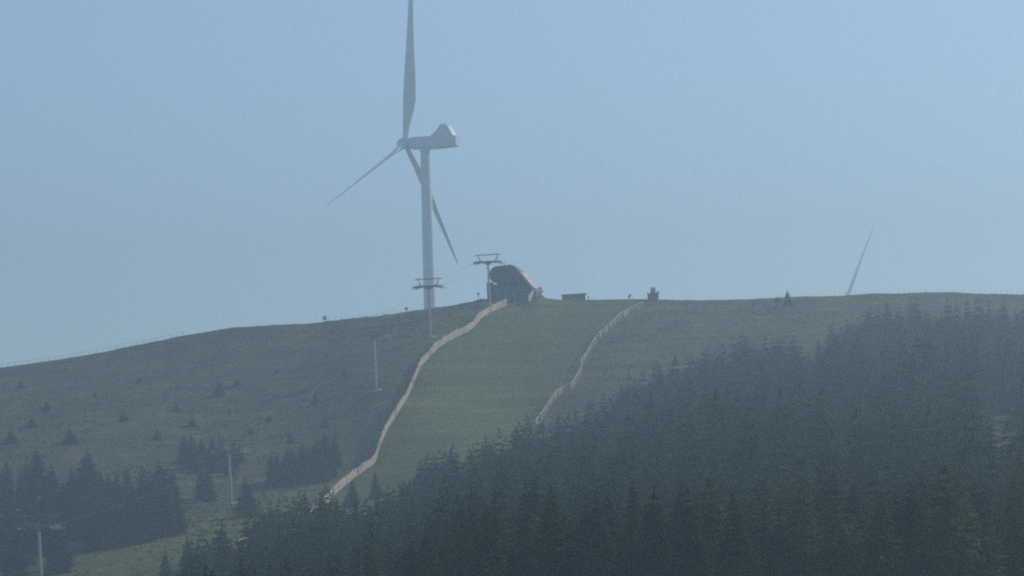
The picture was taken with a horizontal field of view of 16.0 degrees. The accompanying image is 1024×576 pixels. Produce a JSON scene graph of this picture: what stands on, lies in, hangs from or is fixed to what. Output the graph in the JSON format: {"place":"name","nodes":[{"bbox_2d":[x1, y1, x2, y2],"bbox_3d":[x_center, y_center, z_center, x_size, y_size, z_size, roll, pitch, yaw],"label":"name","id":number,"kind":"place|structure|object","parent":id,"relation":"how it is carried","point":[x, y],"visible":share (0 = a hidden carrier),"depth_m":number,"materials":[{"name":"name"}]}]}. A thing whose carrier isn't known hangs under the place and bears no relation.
{"place":"outdoors","nodes":[
{"label":"outdoors","id":0,"kind":"place"},
{"bbox_2d":[0,292,1023,575],"bbox_3d":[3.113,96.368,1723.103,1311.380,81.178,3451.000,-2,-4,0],"label":"hillside","id":1,"kind":"structure","parent":0,"point":[508,366],"depth_m":909.95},
{"bbox_2d":[0,473,9,511],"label":"spruce tree","id":2,"kind":"object","parent":1,"relation":"on","point":[3,496],"visible":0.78,"depth_m":752.06,"materials":[{"name":"green plant"}]},
{"bbox_2d":[0,461,15,496],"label":"spruce tree","id":3,"kind":"object","parent":1,"relation":"on","point":[8,480],"visible":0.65,"depth_m":772.09,"materials":[{"name":"green plant"}]},
{"bbox_2d":[2,429,17,443],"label":"spruce bush","id":4,"kind":"object","parent":1,"relation":"on","point":[11,438],"visible":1,"depth_m":863.05,"materials":[{"name":"green plant"}]},
{"bbox_2d":[13,470,26,507],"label":"spruce tree","id":5,"kind":"object","parent":1,"relation":"on","point":[20,489],"visible":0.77,"depth_m":756.98,"materials":[{"name":"green plant"}]},
{"bbox_2d":[21,462,36,495],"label":"spruce tree","id":6,"kind":"object","parent":1,"relation":"on","point":[26,477],"visible":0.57,"depth_m":774.39,"materials":[{"name":"green plant"}]},
{"bbox_2d":[26,418,37,427],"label":"spruce bush","id":7,"kind":"object","parent":1,"relation":"on","point":[31,423],"visible":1,"depth_m":889.67,"materials":[{"name":"green plant"}]},
{"bbox_2d":[28,447,47,495],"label":"spruce tree","id":8,"kind":"object","parent":1,"relation":"on","point":[37,474],"visible":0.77,"depth_m":777.37,"materials":[{"name":"green plant"}]},
{"bbox_2d":[12,514,64,575],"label":"lift pylon","id":9,"kind":"object","parent":1,"relation":"on","point":[35,527],"visible":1,"depth_m":648.55,"materials":[{"name":"metal"}]},
{"bbox_2d":[1,264,498,554],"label":"haul rope","id":10,"kind":"object","parent":9,"relation":"attached to","point":[256,422],"visible":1,"depth_m":797.75,"materials":[{"name":"metal"}]},
{"bbox_2d":[38,463,66,512],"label":"spruce tree","id":11,"kind":"object","parent":1,"relation":"on","point":[52,489],"visible":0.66,"depth_m":748.88,"materials":[{"name":"green plant"}]},
{"bbox_2d":[42,521,73,575],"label":"spruce tree","id":12,"kind":"object","parent":1,"relation":"on","point":[58,556],"visible":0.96,"depth_m":656.39,"materials":[{"name":"green plant"}]},
{"bbox_2d":[64,539,74,567],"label":"spruce tree","id":13,"kind":"object","parent":1,"relation":"on","point":[69,552],"visible":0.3,"depth_m":665.53,"materials":[{"name":"green plant"}]},
{"bbox_2d":[63,469,78,499],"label":"spruce tree","id":14,"kind":"object","parent":1,"relation":"on","point":[71,479],"visible":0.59,"depth_m":766.84,"materials":[{"name":"green plant"}]},
{"bbox_2d":[62,428,79,444],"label":"spruce bush","id":15,"kind":"object","parent":1,"relation":"on","point":[70,438],"visible":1,"depth_m":854.05,"materials":[{"name":"green plant"}]},
{"bbox_2d":[73,450,102,494],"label":"spruce tree","id":16,"kind":"object","parent":1,"relation":"on","point":[84,474],"visible":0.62,"depth_m":769.09,"materials":[{"name":"green plant"}]},
{"bbox_2d":[1,331,183,366],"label":"wire fence","id":17,"kind":"object","parent":1,"relation":"on","point":[90,350],"visible":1,"depth_m":1011.66,"materials":[{"name":"grey wood"}]},
{"bbox_2d":[98,474,116,510],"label":"spruce tree","id":18,"kind":"object","parent":1,"relation":"on","point":[107,487],"visible":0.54,"depth_m":740.14,"materials":[{"name":"green plant"}]},
{"bbox_2d":[111,472,121,495],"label":"spruce tree","id":19,"kind":"object","parent":1,"relation":"on","point":[117,479],"visible":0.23,"depth_m":756.21,"materials":[{"name":"green plant"}]},
{"bbox_2d":[118,411,128,421],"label":"spruce bush","id":20,"kind":"object","parent":1,"relation":"on","point":[124,418],"visible":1,"depth_m":887.24,"materials":[{"name":"green plant"}]},
{"bbox_2d":[120,467,135,507],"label":"spruce tree","id":21,"kind":"object","parent":1,"relation":"on","point":[127,483],"visible":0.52,"depth_m":743.12,"materials":[{"name":"green plant"}]},
{"bbox_2d":[129,466,148,504],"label":"spruce tree","id":22,"kind":"object","parent":1,"relation":"on","point":[141,488],"visible":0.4,"depth_m":730.50,"materials":[{"name":"green plant"}]},
{"bbox_2d":[139,471,162,511],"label":"spruce tree","id":23,"kind":"object","parent":1,"relation":"on","point":[150,484],"visible":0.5,"depth_m":717.27,"materials":[{"name":"green plant"}]},
{"bbox_2d":[152,429,162,439],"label":"spruce bush","id":24,"kind":"object","parent":1,"relation":"on","point":[157,436],"visible":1,"depth_m":859.34,"materials":[{"name":"green plant"}]},
{"bbox_2d":[151,461,166,494],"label":"spruce tree","id":25,"kind":"object","parent":1,"relation":"on","point":[157,474],"visible":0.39,"depth_m":742.74,"materials":[{"name":"green plant"}]},
{"bbox_2d":[157,549,173,575],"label":"spruce tree","id":26,"kind":"object","parent":1,"relation":"on","point":[165,571],"visible":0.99,"depth_m":614.29,"materials":[{"name":"green plant"}]},
{"bbox_2d":[157,468,176,512],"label":"spruce tree","id":27,"kind":"object","parent":1,"relation":"on","point":[167,489],"visible":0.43,"depth_m":720.25,"materials":[{"name":"green plant"}]},
{"bbox_2d":[156,489,182,537],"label":"spruce tree","id":28,"kind":"object","parent":1,"relation":"on","point":[168,521],"visible":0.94,"depth_m":699.35,"materials":[{"name":"green plant"}]},
{"bbox_2d":[168,470,187,513],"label":"spruce tree","id":29,"kind":"object","parent":1,"relation":"on","point":[175,487],"visible":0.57,"depth_m":737.86,"materials":[{"name":"green plant"}]},
{"bbox_2d":[170,494,190,533],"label":"spruce tree","id":30,"kind":"object","parent":1,"relation":"on","point":[180,521],"visible":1,"depth_m":701.86,"materials":[{"name":"green plant"}]},
{"bbox_2d":[175,434,188,462],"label":"spruce tree","id":31,"kind":"object","parent":1,"relation":"on","point":[182,449],"visible":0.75,"depth_m":825.32,"materials":[{"name":"green plant"}]},
{"bbox_2d":[179,537,192,561],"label":"spruce tree","id":32,"kind":"object","parent":1,"relation":"on","point":[184,551],"visible":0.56,"depth_m":638.31,"materials":[{"name":"green plant"}]},
{"bbox_2d":[186,416,197,426],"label":"spruce bush","id":33,"kind":"object","parent":1,"relation":"on","point":[191,421],"visible":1,"depth_m":881.08,"materials":[{"name":"green plant"}]},
{"bbox_2d":[180,435,207,470],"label":"spruce tree","id":34,"kind":"object","parent":1,"relation":"on","point":[190,455],"visible":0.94,"depth_m":815.65,"materials":[{"name":"green plant"}]},
{"bbox_2d":[192,464,206,499],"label":"spruce tree","id":35,"kind":"object","parent":1,"relation":"on","point":[199,486],"visible":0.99,"depth_m":767.05,"materials":[{"name":"green plant"}]},
{"bbox_2d":[196,438,206,463],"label":"spruce tree","id":36,"kind":"object","parent":1,"relation":"on","point":[202,450],"visible":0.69,"depth_m":824.10,"materials":[{"name":"green plant"}]},
{"bbox_2d":[200,470,218,501],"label":"spruce tree","id":37,"kind":"object","parent":1,"relation":"on","point":[209,495],"visible":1,"depth_m":762.04,"materials":[{"name":"green plant"}]},
{"bbox_2d":[203,437,224,473],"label":"spruce tree","id":38,"kind":"object","parent":1,"relation":"on","point":[211,461],"visible":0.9,"depth_m":812.58,"materials":[{"name":"green plant"}]},
{"bbox_2d":[212,383,224,396],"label":"spruce bush","id":39,"kind":"object","parent":1,"relation":"on","point":[219,391],"visible":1,"depth_m":921.13,"materials":[{"name":"green plant"}]},
{"bbox_2d":[217,439,227,463],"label":"spruce tree","id":40,"kind":"object","parent":1,"relation":"on","point":[223,455],"visible":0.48,"depth_m":829.72,"materials":[{"name":"green plant"}]},
{"bbox_2d":[207,440,250,504],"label":"lift pylon","id":41,"kind":"object","parent":1,"relation":"on","point":[228,451],"visible":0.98,"depth_m":756.03,"materials":[{"name":"metal"}]},
{"bbox_2d":[222,455,238,476],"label":"spruce tree","id":42,"kind":"object","parent":1,"relation":"on","point":[233,471],"visible":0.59,"depth_m":808.00,"materials":[{"name":"green plant"}]},
{"bbox_2d":[223,442,240,468],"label":"spruce tree","id":43,"kind":"object","parent":1,"relation":"on","point":[237,464],"visible":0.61,"depth_m":822.18,"materials":[{"name":"green plant"}]},
{"bbox_2d":[237,446,246,462],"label":"spruce tree","id":44,"kind":"object","parent":1,"relation":"on","point":[241,459],"visible":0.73,"depth_m":830.98,"materials":[{"name":"green plant"}]},
{"bbox_2d":[235,558,250,575],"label":"spruce tree","id":45,"kind":"object","parent":1,"relation":"on","point":[242,570],"visible":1,"depth_m":309.45,"materials":[{"name":"green plant"}]},
{"bbox_2d":[230,478,261,517],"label":"spruce tree","id":46,"kind":"object","parent":1,"relation":"on","point":[246,502],"visible":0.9,"depth_m":727.34,"materials":[{"name":"green plant"}]},
{"bbox_2d":[264,460,281,486],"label":"spruce tree","id":47,"kind":"object","parent":1,"relation":"on","point":[272,479],"visible":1,"depth_m":790.19,"materials":[{"name":"green plant"}]},
{"bbox_2d":[270,453,284,482],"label":"spruce tree","id":48,"kind":"object","parent":1,"relation":"on","point":[278,468],"visible":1,"depth_m":794.48,"materials":[{"name":"green plant"}]},
{"bbox_2d":[280,449,288,474],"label":"spruce tree","id":49,"kind":"object","parent":1,"relation":"on","point":[284,460],"visible":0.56,"depth_m":798.42,"materials":[{"name":"green plant"}]},
{"bbox_2d":[279,448,304,485],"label":"spruce tree","id":50,"kind":"object","parent":1,"relation":"on","point":[293,475],"visible":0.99,"depth_m":788.14,"materials":[{"name":"green plant"}]},
{"bbox_2d":[296,443,309,481],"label":"spruce tree","id":51,"kind":"object","parent":1,"relation":"on","point":[303,465],"visible":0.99,"depth_m":792.19,"materials":[{"name":"green plant"}]},
{"bbox_2d":[305,445,312,470],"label":"spruce tree","id":52,"kind":"object","parent":1,"relation":"on","point":[308,456],"visible":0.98,"depth_m":794.63,"materials":[{"name":"green plant"}]},
{"bbox_2d":[310,392,318,404],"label":"spruce bush","id":53,"kind":"object","parent":1,"relation":"on","point":[315,399],"visible":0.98,"depth_m":894.03,"materials":[{"name":"green plant"}]},
{"bbox_2d":[305,439,336,481],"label":"spruce tree","id":54,"kind":"object","parent":1,"relation":"on","point":[313,465],"visible":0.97,"depth_m":789.27,"materials":[{"name":"green plant"}]},
{"bbox_2d":[314,451,332,483],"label":"spruce tree","id":55,"kind":"object","parent":1,"relation":"on","point":[322,474],"visible":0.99,"depth_m":783.84,"materials":[{"name":"green plant"}]},
{"bbox_2d":[319,418,328,427],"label":"spruce bush","id":56,"kind":"object","parent":1,"relation":"on","point":[324,423],"visible":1,"depth_m":865.95,"materials":[{"name":"green plant"}]},
{"bbox_2d":[319,431,337,464],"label":"spruce tree","id":57,"kind":"object","parent":1,"relation":"on","point":[325,443],"visible":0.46,"depth_m":806.73,"materials":[{"name":"green plant"}]},
{"bbox_2d":[325,447,338,477],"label":"spruce tree","id":58,"kind":"object","parent":1,"relation":"on","point":[333,465],"visible":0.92,"depth_m":791.19,"materials":[{"name":"green plant"}]},
{"bbox_2d":[328,432,343,466],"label":"spruce tree","id":59,"kind":"object","parent":1,"relation":"on","point":[336,453],"visible":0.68,"depth_m":807.22,"materials":[{"name":"green plant"}]},
{"bbox_2d":[342,479,360,507],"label":"spruce tree","id":60,"kind":"object","parent":1,"relation":"on","point":[353,495],"visible":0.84,"depth_m":713.93,"materials":[{"name":"green plant"}]},
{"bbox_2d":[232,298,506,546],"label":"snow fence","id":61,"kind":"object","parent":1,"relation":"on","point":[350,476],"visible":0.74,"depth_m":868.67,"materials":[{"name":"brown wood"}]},
{"bbox_2d":[355,326,389,391],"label":"lift pylon","id":62,"kind":"object","parent":1,"relation":"on","point":[373,336],"visible":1,"depth_m":880.49,"materials":[{"name":"metal"}]},
{"bbox_2d":[23,261,514,573],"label":"haul rope","id":63,"kind":"object","parent":62,"relation":"attached to","point":[251,444],"visible":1,"depth_m":749.60,"materials":[{"name":"metal"}]},
{"bbox_2d":[368,472,383,499],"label":"spruce tree","id":64,"kind":"object","parent":1,"relation":"on","point":[372,495],"visible":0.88,"depth_m":721.26,"materials":[{"name":"green plant"}]},
{"bbox_2d":[325,0,459,308],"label":"wind turbine","id":65,"kind":"object","parent":1,"relation":"on","point":[443,136],"visible":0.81,"depth_m":1807.17,"materials":[{"name":"paint"}]},
{"bbox_2d":[411,278,443,337],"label":"lift pylon","id":66,"kind":"object","parent":1,"relation":"on","point":[428,287],"visible":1,"depth_m":936.93,"materials":[{"name":"metal"}]},
{"bbox_2d":[471,254,504,307],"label":"lift pylon","id":67,"kind":"object","parent":1,"relation":"on","point":[487,263],"visible":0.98,"depth_m":985.74,"materials":[{"name":"metal"}]},
{"bbox_2d":[477,496,513,559],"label":"spruce tree","id":68,"kind":"object","parent":1,"relation":"on","point":[494,521],"visible":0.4,"depth_m":288.02,"materials":[{"name":"green plant"}]},
{"bbox_2d":[0,295,1023,575],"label":"heath shrubs","id":69,"kind":"object","parent":1,"relation":"on","point":[234,525],"visible":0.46,"depth_m":891.09,"materials":[{"name":"green plant"}]},
{"bbox_2d":[487,265,540,301],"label":"lift station","id":70,"kind":"object","parent":1,"relation":"on","point":[517,285],"visible":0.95,"depth_m":1004.41,"materials":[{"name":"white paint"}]},
{"bbox_2d":[509,493,540,563],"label":"spruce tree","id":71,"kind":"object","parent":1,"relation":"on","point":[525,534],"visible":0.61,"depth_m":285.45,"materials":[{"name":"green plant"}]},
{"bbox_2d":[520,483,542,539],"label":"spruce tree","id":72,"kind":"object","parent":1,"relation":"on","point":[537,513],"visible":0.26,"depth_m":317.73,"materials":[{"name":"green plant"}]},
{"bbox_2d":[537,486,563,537],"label":"spruce tree","id":73,"kind":"object","parent":1,"relation":"on","point":[551,490],"visible":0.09,"depth_m":302.56,"materials":[{"name":"green plant"}]},
{"bbox_2d":[532,497,570,572],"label":"spruce tree","id":74,"kind":"object","parent":1,"relation":"on","point":[540,542],"visible":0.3,"depth_m":279.25,"materials":[{"name":"green plant"}]},
{"bbox_2d":[561,293,586,299],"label":"hut","id":75,"kind":"object","parent":1,"relation":"on","point":[580,296],"visible":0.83,"depth_m":1007.08,"materials":[{"name":"metal"}]},
{"bbox_2d":[535,301,643,424],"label":"rail fence","id":76,"kind":"object","parent":1,"relation":"on","point":[559,390],"visible":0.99,"depth_m":890.89,"materials":[{"name":"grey wood"}]},
{"bbox_2d":[586,491,608,529],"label":"spruce tree","id":77,"kind":"object","parent":1,"relation":"on","point":[595,498],"visible":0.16,"depth_m":304.82,"materials":[{"name":"green plant"}]},
{"bbox_2d":[172,295,1023,575],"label":"spruce forest","id":78,"kind":"object","parent":1,"relation":"on","point":[858,414],"visible":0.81,"depth_m":519.05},
{"bbox_2d":[581,501,616,575],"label":"spruce tree","id":79,"kind":"object","parent":1,"relation":"on","point":[602,547],"visible":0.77,"depth_m":270.64,"materials":[{"name":"green plant"}]},
{"bbox_2d":[615,487,644,553],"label":"spruce tree","id":80,"kind":"object","parent":1,"relation":"on","point":[632,513],"visible":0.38,"depth_m":284.90,"materials":[{"name":"green plant"}]},
{"bbox_2d":[647,287,658,299],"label":"snowmaking hut","id":81,"kind":"object","parent":1,"relation":"on","point":[652,295],"visible":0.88,"depth_m":1006.09,"materials":[{"name":"metal"}]},
{"bbox_2d":[632,486,683,575],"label":"spruce tree","id":82,"kind":"object","parent":1,"relation":"on","point":[645,538],"visible":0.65,"depth_m":265.10,"materials":[{"name":"green plant"}]},
{"bbox_2d":[669,487,693,535],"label":"spruce tree","id":83,"kind":"object","parent":1,"relation":"on","point":[677,511],"visible":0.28,"depth_m":296.29,"materials":[{"name":"green plant"}]},
{"bbox_2d":[671,487,719,575],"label":"spruce tree","id":84,"kind":"object","parent":1,"relation":"on","point":[692,557],"visible":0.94,"depth_m":266.48,"materials":[{"name":"green plant"}]},
{"bbox_2d":[697,499,725,556],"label":"spruce tree","id":85,"kind":"object","parent":1,"relation":"on","point":[707,524],"visible":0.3,"depth_m":284.63,"materials":[{"name":"green plant"}]},
{"bbox_2d":[687,475,748,545],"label":"larch tree","id":86,"kind":"object","parent":1,"relation":"on","point":[715,498],"visible":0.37,"depth_m":297.99,"materials":[{"name":"green plant"}]},
{"bbox_2d":[713,491,768,575],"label":"spruce tree","id":87,"kind":"object","parent":1,"relation":"on","point":[743,562],"visible":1,"depth_m":261.31,"materials":[{"name":"green plant"}]},
{"bbox_2d":[743,494,770,536],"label":"conifer tree","id":88,"kind":"object","parent":1,"relation":"on","point":[753,520],"visible":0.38,"depth_m":299.63,"materials":[{"name":"green plant"}]},
{"bbox_2d":[783,291,792,305],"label":"spruce tree","id":89,"kind":"object","parent":1,"relation":"on","point":[788,301],"visible":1,"depth_m":993.96,"materials":[{"name":"green plant"}]},
{"bbox_2d":[784,486,825,575],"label":"conifer tree","id":90,"kind":"object","parent":1,"relation":"on","point":[792,524],"visible":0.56,"depth_m":273.15,"materials":[{"name":"green plant"}]},
{"bbox_2d":[789,521,822,575],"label":"conifer tree","id":91,"kind":"object","parent":1,"relation":"on","point":[807,552],"visible":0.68,"depth_m":268.78,"materials":[{"name":"green plant"}]},
{"bbox_2d":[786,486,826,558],"bbox_3d":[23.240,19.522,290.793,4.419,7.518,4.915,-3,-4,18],"label":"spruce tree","id":92,"kind":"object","parent":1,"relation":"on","point":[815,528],"visible":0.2,"depth_m":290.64,"materials":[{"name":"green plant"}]},
{"bbox_2d":[802,501,871,575],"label":"conifer tree","id":93,"kind":"object","parent":1,"relation":"on","point":[844,552],"visible":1,"depth_m":261.35,"materials":[{"name":"green plant"}]},
{"bbox_2d":[824,506,857,563],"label":"spruce tree","id":94,"kind":"object","parent":1,"relation":"on","point":[832,522],"visible":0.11,"depth_m":283.91,"materials":[{"name":"green plant"}]},
{"bbox_2d":[841,485,867,563],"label":"spruce tree","id":95,"kind":"object","parent":1,"relation":"on","point":[851,508],"visible":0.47,"depth_m":290.40,"materials":[{"name":"green plant"}]},
{"bbox_2d":[843,514,865,575],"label":"conifer tree","id":96,"kind":"object","parent":1,"relation":"on","point":[854,533],"visible":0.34,"depth_m":270.39,"materials":[{"name":"green plant"}]},
{"bbox_2d":[846,223,874,294],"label":"wind turbine","id":97,"kind":"object","parent":1,"relation":"on","point":[849,290],"visible":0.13,"depth_m":3214.30,"materials":[{"name":"paint"}]},
{"bbox_2d":[894,482,941,575],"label":"spruce tree","id":98,"kind":"object","parent":1,"relation":"on","point":[912,517],"visible":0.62,"depth_m":266.63,"materials":[{"name":"green plant"}]},
{"bbox_2d":[911,468,984,575],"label":"conifer tree","id":99,"kind":"object","parent":1,"relation":"on","point":[949,551],"visible":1,"depth_m":260.71,"materials":[{"name":"green plant"}]},
{"bbox_2d":[930,475,991,575],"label":"conifer tree","id":100,"kind":"object","parent":1,"relation":"on","point":[972,524],"visible":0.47,"depth_m":265.87,"materials":[{"name":"green plant"}]},
{"bbox_2d":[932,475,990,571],"bbox_3d":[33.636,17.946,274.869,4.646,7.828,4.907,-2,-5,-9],"label":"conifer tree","id":101,"kind":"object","parent":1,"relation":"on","point":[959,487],"visible":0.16,"depth_m":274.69,"materials":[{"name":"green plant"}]},
{"bbox_2d":[965,508,985,568],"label":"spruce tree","id":102,"kind":"object","parent":1,"relation":"on","point":[975,517],"visible":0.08,"depth_m":269.38,"materials":[{"name":"green plant"}]},
{"bbox_2d":[965,517,1008,575],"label":"conifer tree","id":103,"kind":"object","parent":1,"relation":"on","point":[988,569],"visible":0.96,"depth_m":262.87,"materials":[{"name":"green plant"}]},
{"bbox_2d":[987,517,1004,564],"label":"spruce tree","id":104,"kind":"object","parent":1,"relation":"on","point":[997,529],"visible":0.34,"depth_m":288.19,"materials":[{"name":"green plant"}]},
{"bbox_2d":[0,0,1023,367],"label":"sky","id":105,"kind":"structure","parent":0,"point":[167,167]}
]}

